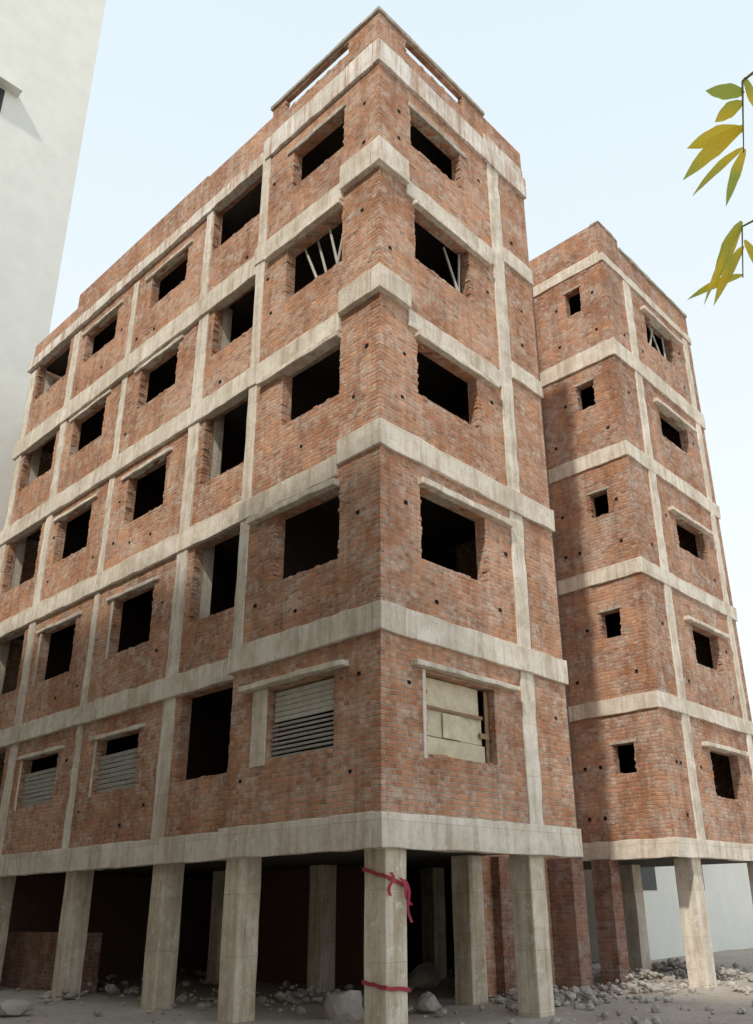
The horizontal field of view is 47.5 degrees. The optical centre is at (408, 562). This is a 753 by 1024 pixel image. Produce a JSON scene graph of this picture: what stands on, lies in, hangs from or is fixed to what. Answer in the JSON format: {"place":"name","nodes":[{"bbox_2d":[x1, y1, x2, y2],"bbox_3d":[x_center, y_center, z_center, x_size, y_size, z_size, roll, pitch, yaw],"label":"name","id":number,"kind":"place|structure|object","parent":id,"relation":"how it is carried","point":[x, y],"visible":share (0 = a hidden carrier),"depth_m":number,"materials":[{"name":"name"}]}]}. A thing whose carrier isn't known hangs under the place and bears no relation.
{"place":"outdoors","nodes":[
{"label":"outdoors","id":0,"kind":"place"},
{"bbox_2d":[0,0,105,531],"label":"rendered walls","id":1,"kind":"structure","parent":0,"point":[48,51],"depth_m":34.04,"materials":[{"name":"white paint"}]},
{"bbox_2d":[0,948,752,1023],"bbox_3d":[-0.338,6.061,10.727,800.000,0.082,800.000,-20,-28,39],"label":"ground","id":2,"kind":"structure","parent":0,"point":[727,1003],"depth_m":14.56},
{"bbox_2d":[0,998,33,1016],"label":"boulder","id":3,"kind":"object","parent":2,"relation":"on","point":[12,1007],"visible":0.99,"depth_m":14.14,"materials":[{"name":"stone"}]},
{"bbox_2d":[8,865,454,987],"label":"ground floor back wall","id":4,"kind":"structure","parent":2,"relation":"on","point":[119,912],"depth_m":21.54,"materials":[{"name":"brick"}]},
{"bbox_2d":[15,123,752,876],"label":"floor slabs","id":5,"kind":"structure","parent":4,"relation":"on","point":[445,533],"depth_m":19.11,"materials":[{"name":"concrete"}]},
{"bbox_2d":[28,159,636,802],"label":"partition walls","id":6,"kind":"structure","parent":5,"relation":"on","point":[310,541],"depth_m":19.04,"materials":[{"name":"brick"}]},
{"bbox_2d":[0,848,554,1023],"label":"ground floor columns","id":7,"kind":"structure","parent":2,"relation":"on","point":[233,939],"depth_m":14.99,"materials":[{"name":"concrete"}]},
{"bbox_2d":[361,867,412,991],"bbox_3d":[-0.285,4.951,11.573,0.542,1.568,0.494,-20,-28,39],"label":"red cloth tie","id":8,"kind":"object","parent":7,"relation":"attached to","point":[404,883],"visible":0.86,"depth_m":11.58,"materials":[{"name":"red fabric"}]},
{"bbox_2d":[0,12,576,996],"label":"brick walls","id":9,"kind":"structure","parent":2,"relation":"on","point":[378,730],"depth_m":16.59,"materials":[{"name":"brown brick"}]},
{"bbox_2d":[21,712,333,807],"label":"shutter slats","id":10,"kind":"object","parent":9,"relation":"on","point":[124,765],"visible":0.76,"depth_m":17.54,"materials":[{"name":"grey metal"}]},
{"bbox_2d":[27,38,526,373],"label":"roof beam","id":11,"kind":"structure","parent":9,"relation":"on","point":[485,149],"depth_m":19.42,"materials":[{"name":"grey concrete"}]},
{"bbox_2d":[0,135,582,877],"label":"concrete bands and ribs","id":12,"kind":"object","parent":9,"relation":"attached to","point":[380,829],"visible":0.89,"depth_m":16.61,"materials":[{"name":"grey concrete"}]},
{"bbox_2d":[47,101,556,826],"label":"putlog holes","id":13,"kind":"object","parent":9,"relation":"attached to","point":[301,445],"visible":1,"depth_m":16.13,"materials":[{"name":"black"}]},
{"bbox_2d":[275,678,334,722],"bbox_3d":[-1.651,2.208,13.695,1.540,0.508,0.028,-20,-28,39],"label":"rolled shutter","id":14,"kind":"object","parent":9,"relation":"attached to","point":[311,689],"visible":0.84,"depth_m":13.69,"materials":[{"name":"grey metal"}]},
{"bbox_2d":[271,6,484,158],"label":"grey lintels","id":15,"kind":"object","parent":9,"relation":"on","point":[413,43],"visible":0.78,"depth_m":18.46,"materials":[{"name":"concrete"}]},
{"bbox_2d":[304,227,459,291],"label":"timber props","id":16,"kind":"object","parent":9,"relation":"on","point":[456,285],"visible":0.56,"depth_m":17.23,"materials":[{"name":"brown wood"}]},
{"bbox_2d":[426,677,484,762],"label":"plywood boards","id":17,"kind":"object","parent":9,"relation":"on","point":[464,731],"visible":0.77,"depth_m":13.64,"materials":[{"name":"beige wood"}]},
{"bbox_2d":[426,691,489,762],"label":"timber battens","id":18,"kind":"object","parent":9,"relation":"attached to","point":[485,736],"visible":0.85,"depth_m":14.09,"materials":[{"name":"brown wood"}]},
{"bbox_2d":[0,857,593,997],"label":"brick piers","id":19,"kind":"structure","parent":2,"relation":"on","point":[29,960],"depth_m":17.58,"materials":[{"name":"red brick"}]},
{"bbox_2d":[323,990,363,1019],"bbox_3d":[-0.969,6.936,13.252,0.589,0.559,0.657,-20,-28,39],"label":"boulder","id":20,"kind":"object","parent":2,"relation":"on","point":[344,1005],"visible":0.87,"depth_m":13.10,"materials":[{"name":"stone"}]},
{"bbox_2d":[15,958,752,1023],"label":"rubble","id":21,"kind":"object","parent":2,"relation":"on","point":[590,996],"visible":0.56,"depth_m":15.91,"materials":[{"name":"concrete"}]},
{"bbox_2d":[407,962,440,987],"bbox_3d":[0.400,8.845,18.144,0.741,0.669,0.752,-20,-28,39],"label":"boulder","id":22,"kind":"object","parent":2,"relation":"on","point":[425,975],"visible":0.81,"depth_m":17.92,"materials":[{"name":"stone"}]},
{"bbox_2d":[415,991,441,1013],"bbox_3d":[0.301,7.237,14.024,0.412,0.361,0.389,-20,-28,39],"label":"boulder","id":23,"kind":"object","parent":2,"relation":"on","point":[428,1003],"visible":0.92,"depth_m":13.89,"materials":[{"name":"stone"}]},
{"bbox_2d":[529,220,752,987],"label":"unfinished brick building wing","id":24,"kind":"structure","parent":2,"relation":"on","point":[659,682],"depth_m":20.94,"materials":[{"name":"brown brick"}]},
{"bbox_2d":[584,863,752,962],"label":"rendered walls","id":25,"kind":"structure","parent":2,"relation":"on","point":[729,903],"depth_m":28.76,"materials":[{"name":"white paint"}]},
{"bbox_2d":[640,865,704,889],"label":"window panes","id":26,"kind":"object","parent":25,"relation":"attached to","point":[648,876],"visible":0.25,"depth_m":26.58,"materials":[{"name":"grey glass"}]},
{"bbox_2d":[683,71,752,304],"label":"mango tree","id":27,"kind":"object","parent":2,"relation":"on","point":[715,141],"visible":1,"depth_m":2.98,"materials":[{"name":"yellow plant"}]},
{"bbox_2d":[49,0,752,721],"label":"sky","id":28,"kind":"structure","parent":0,"point":[602,104],"materials":[{"name":"blue"}]},
{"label":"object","id":29,"kind":"object","parent":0,"visible":0},
{"bbox_2d":[0,88,4,111],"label":"window panes","id":30,"kind":"object","parent":29,"relation":"attached to","point":[2,92],"visible":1,"depth_m":33.66,"materials":[{"name":"grey glass"}]},
{"bbox_2d":[0,74,22,97],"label":"sunshades","id":31,"kind":"object","parent":29,"relation":"attached to","point":[11,87],"visible":1,"depth_m":33.79,"materials":[{"name":"white concrete"}]}
]}

